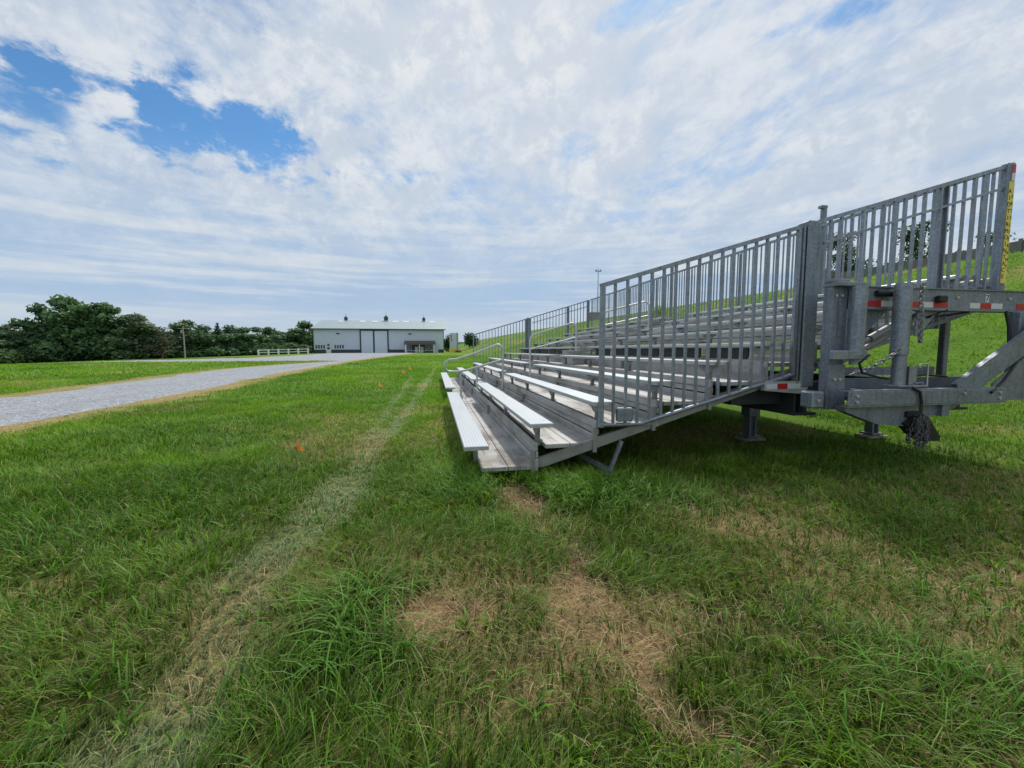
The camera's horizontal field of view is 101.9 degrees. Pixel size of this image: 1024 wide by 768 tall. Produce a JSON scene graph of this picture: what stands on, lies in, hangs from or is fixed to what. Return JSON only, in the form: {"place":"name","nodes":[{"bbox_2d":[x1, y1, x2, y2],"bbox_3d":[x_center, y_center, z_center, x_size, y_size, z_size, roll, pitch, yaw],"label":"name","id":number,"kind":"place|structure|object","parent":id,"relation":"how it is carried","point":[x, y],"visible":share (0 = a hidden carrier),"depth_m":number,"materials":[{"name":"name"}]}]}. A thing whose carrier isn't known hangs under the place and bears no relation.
{"place":"outdoors","nodes":[
{"label":"outdoors","id":0,"kind":"place"},
{"bbox_2d":[0,353,409,425],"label":"gravel road","id":1,"kind":"structure","parent":0,"point":[17,410],"depth_m":13.34,"materials":[{"name":"grey gravel"}]},
{"bbox_2d":[0,251,1023,767],"bbox_3d":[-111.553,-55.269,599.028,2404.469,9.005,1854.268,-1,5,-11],"label":"ground","id":2,"kind":"structure","parent":0,"point":[734,411],"depth_m":2.33,"materials":[{"name":"green plant"}]},
{"bbox_2d":[0,348,23,363],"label":"shrub","id":3,"kind":"object","parent":2,"relation":"on","point":[8,357],"visible":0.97,"depth_m":84.42,"materials":[{"name":"green plant"}]},
{"bbox_2d":[0,324,28,340],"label":"broadleaf tree","id":4,"kind":"object","parent":2,"relation":"on","point":[14,331],"visible":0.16,"depth_m":92.96,"materials":[{"name":"green plant"}]},
{"bbox_2d":[0,330,39,363],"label":"broadleaf tree","id":5,"kind":"object","parent":2,"relation":"on","point":[4,343],"visible":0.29,"depth_m":89.83,"materials":[{"name":"green plant"}]},
{"bbox_2d":[16,350,40,363],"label":"shrub","id":6,"kind":"object","parent":2,"relation":"on","point":[28,359],"visible":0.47,"depth_m":89.30,"materials":[{"name":"green plant"}]},
{"bbox_2d":[7,302,81,359],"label":"broadleaf tree","id":7,"kind":"object","parent":2,"relation":"on","point":[30,327],"visible":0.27,"depth_m":93.34,"materials":[{"name":"green plant"}]},
{"bbox_2d":[27,350,70,362],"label":"shrub","id":8,"kind":"object","parent":2,"relation":"on","point":[48,358],"visible":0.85,"depth_m":90.70,"materials":[{"name":"green plant"}]},
{"bbox_2d":[17,294,110,362],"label":"broadleaf tree","id":9,"kind":"object","parent":2,"relation":"on","point":[60,328],"visible":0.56,"depth_m":93.61,"materials":[{"name":"green plant"}]},
{"bbox_2d":[48,346,79,361],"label":"shrub","id":10,"kind":"object","parent":2,"relation":"on","point":[69,353],"visible":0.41,"depth_m":93.77,"materials":[{"name":"green plant"}]},
{"bbox_2d":[65,354,83,361],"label":"shrub","id":11,"kind":"object","parent":2,"relation":"on","point":[76,359],"visible":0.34,"depth_m":96.25,"materials":[{"name":"green plant"}]},
{"bbox_2d":[64,302,123,360],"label":"broadleaf tree","id":12,"kind":"object","parent":2,"relation":"on","point":[96,325],"visible":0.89,"depth_m":95.00,"materials":[{"name":"green plant"}]},
{"bbox_2d":[85,316,152,359],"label":"broadleaf tree","id":13,"kind":"object","parent":2,"relation":"on","point":[118,353],"visible":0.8,"depth_m":96.72,"materials":[{"name":"green plant"}]},
{"bbox_2d":[115,312,168,356],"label":"broadleaf tree","id":14,"kind":"object","parent":2,"relation":"on","point":[138,322],"visible":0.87,"depth_m":99.36,"materials":[{"name":"green plant"}]},
{"bbox_2d":[145,326,181,358],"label":"broadleaf tree","id":15,"kind":"object","parent":2,"relation":"on","point":[163,347],"visible":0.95,"depth_m":101.64,"materials":[{"name":"green plant"}]},
{"bbox_2d":[152,322,207,358],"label":"broadleaf tree","id":16,"kind":"object","parent":2,"relation":"on","point":[178,340],"visible":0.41,"depth_m":109.58,"materials":[{"name":"green plant"}]},
{"bbox_2d":[178,326,187,357],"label":"utility pole","id":17,"kind":"object","parent":2,"relation":"on","point":[182,331],"visible":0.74,"depth_m":103.89,"materials":[{"name":"wood"}]},
{"bbox_2d":[176,319,196,357],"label":"broadleaf tree","id":18,"kind":"object","parent":2,"relation":"on","point":[189,322],"visible":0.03,"depth_m":122.00,"materials":[{"name":"green plant"}]},
{"bbox_2d":[170,324,232,357],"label":"broadleaf tree","id":19,"kind":"object","parent":2,"relation":"on","point":[205,341],"visible":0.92,"depth_m":110.89,"materials":[{"name":"green plant"}]},
{"bbox_2d":[208,323,238,356],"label":"conifer tree","id":20,"kind":"object","parent":2,"relation":"on","point":[217,331],"visible":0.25,"depth_m":116.95,"materials":[{"name":"green plant"}]},
{"bbox_2d":[212,324,255,356],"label":"broadleaf tree","id":21,"kind":"object","parent":2,"relation":"on","point":[239,347],"visible":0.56,"depth_m":120.84,"materials":[{"name":"green plant"}]},
{"bbox_2d":[231,327,259,355],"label":"broadleaf tree","id":22,"kind":"object","parent":2,"relation":"on","point":[249,339],"visible":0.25,"depth_m":125.71,"materials":[{"name":"green plant"}]},
{"bbox_2d":[249,344,260,354],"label":"shrub","id":23,"kind":"object","parent":2,"relation":"on","point":[257,347],"visible":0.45,"depth_m":125.49,"materials":[{"name":"green plant"}]},
{"bbox_2d":[236,327,276,355],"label":"broadleaf tree","id":24,"kind":"object","parent":2,"relation":"on","point":[263,338],"visible":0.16,"depth_m":131.93,"materials":[{"name":"green plant"}]},
{"bbox_2d":[256,348,267,354],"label":"shrub","id":25,"kind":"object","parent":2,"relation":"on","point":[264,350],"visible":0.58,"depth_m":114.61,"materials":[{"name":"green plant"}]},
{"bbox_2d":[258,342,278,354],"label":"shrub","id":26,"kind":"object","parent":2,"relation":"on","point":[267,346],"visible":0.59,"depth_m":127.54,"materials":[{"name":"green plant"}]},
{"bbox_2d":[256,326,287,354],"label":"broadleaf tree","id":27,"kind":"object","parent":2,"relation":"on","point":[267,332],"visible":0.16,"depth_m":136.09,"materials":[{"name":"green plant"}]},
{"bbox_2d":[272,345,290,353],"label":"shrub","id":28,"kind":"object","parent":2,"relation":"on","point":[282,347],"visible":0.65,"depth_m":127.93,"materials":[{"name":"green plant"}]},
{"bbox_2d":[257,348,308,354],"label":"rail fence","id":29,"kind":"object","parent":2,"relation":"on","point":[278,352],"visible":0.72,"depth_m":109.31,"materials":[{"name":"white paint"}]},
{"bbox_2d":[270,331,299,343],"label":"broadleaf tree","id":30,"kind":"object","parent":2,"relation":"on","point":[290,337],"visible":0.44,"depth_m":144.21,"materials":[{"name":"green plant"}]},
{"bbox_2d":[282,342,303,353],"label":"shrub","id":31,"kind":"object","parent":2,"relation":"on","point":[292,346],"visible":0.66,"depth_m":132.37,"materials":[{"name":"green plant"}]},
{"bbox_2d":[295,440,302,450],"bbox_3d":[-2.770,0.830,5.404,0.024,0.251,0.162,3,6,33],"label":"marker flag","id":32,"kind":"object","parent":2,"relation":"on","point":[300,448],"visible":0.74,"depth_m":5.40,"materials":[{"name":"plastic"}]},
{"bbox_2d":[286,320,313,352],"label":"broadleaf tree","id":33,"kind":"object","parent":2,"relation":"on","point":[304,339],"visible":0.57,"depth_m":148.99,"materials":[{"name":"green plant"}]},
{"bbox_2d":[299,346,306,353],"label":"shrub","id":34,"kind":"object","parent":2,"relation":"on","point":[304,349],"visible":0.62,"depth_m":116.30,"materials":[{"name":"green plant"}]},
{"bbox_2d":[310,316,445,352],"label":"barn","id":35,"kind":"structure","parent":2,"relation":"on","point":[345,335],"depth_m":124.66,"materials":[{"name":"white metal"}]},
{"bbox_2d":[326,346,330,352],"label":"door","id":36,"kind":"structure","parent":35,"relation":"in","point":[328,348],"depth_m":121.66,"materials":[{"name":"white paint"}]},
{"bbox_2d":[361,331,372,352],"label":"sliding door","id":37,"kind":"structure","parent":35,"relation":"in","point":[366,336],"depth_m":123.39,"materials":[{"name":"white metal"}]},
{"bbox_2d":[374,331,387,352],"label":"sliding door","id":38,"kind":"structure","parent":35,"relation":"in","point":[380,336],"depth_m":124.12,"materials":[{"name":"white metal"}]},
{"bbox_2d":[444,334,449,351],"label":"shrub","id":39,"kind":"object","parent":2,"relation":"on","point":[447,342],"visible":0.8,"depth_m":163.53,"materials":[{"name":"green plant"}]},
{"bbox_2d":[449,333,457,352],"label":"pillar sign","id":40,"kind":"object","parent":2,"relation":"on","point":[453,342],"visible":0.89,"depth_m":135.63,"materials":[{"name":"white metal"}]},
{"bbox_2d":[463,332,478,348],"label":"shrub","id":41,"kind":"object","parent":2,"relation":"on","point":[468,339],"visible":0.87,"depth_m":148.45,"materials":[{"name":"green plant"}]},
{"bbox_2d":[589,312,598,320],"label":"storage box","id":42,"kind":"object","parent":2,"relation":"on","point":[594,316],"visible":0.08,"depth_m":68.64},
{"bbox_2d":[595,269,601,311],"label":"light pole","id":43,"kind":"object","parent":2,"relation":"on","point":[598,271],"visible":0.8,"depth_m":72.60,"materials":[{"name":"grey metal"}]},
{"bbox_2d":[441,162,1023,479],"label":"mobile bleacher","id":44,"kind":"object","parent":2,"relation":"on","point":[841,319],"visible":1,"depth_m":4.71,"materials":[{"name":"metal"}]},
{"bbox_2d":[825,231,876,275],"bbox_3d":[36.959,-12.228,45.993,5.415,9.507,6.143,5,7,41],"label":"broadleaf tree","id":45,"kind":"object","parent":2,"relation":"on","point":[846,255],"visible":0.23,"depth_m":45.43,"materials":[{"name":"green plant"}]},
{"bbox_2d":[825,238,1023,278],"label":"timber wall","id":46,"kind":"structure","parent":2,"relation":"on","point":[1017,246],"depth_m":22.33,"materials":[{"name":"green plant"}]},
{"bbox_2d":[884,220,964,264],"bbox_3d":[39.055,-11.223,39.910,5.935,8.618,4.992,3,6,26],"label":"broadleaf tree","id":47,"kind":"object","parent":2,"relation":"on","point":[916,241],"visible":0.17,"depth_m":39.36,"materials":[{"name":"green plant"}]},
{"bbox_2d":[974,231,1016,245],"bbox_3d":[38.689,-9.344,33.336,3.557,6.080,2.729,-5,7,-43],"label":"broadleaf tree","id":48,"kind":"object","parent":2,"relation":"on","point":[991,238],"visible":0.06,"depth_m":32.77,"materials":[{"name":"green plant"}]},
{"bbox_2d":[0,0,1023,341],"label":"sky","id":49,"kind":"structure","parent":0,"point":[473,166],"materials":[{"name":"white"}]}
]}

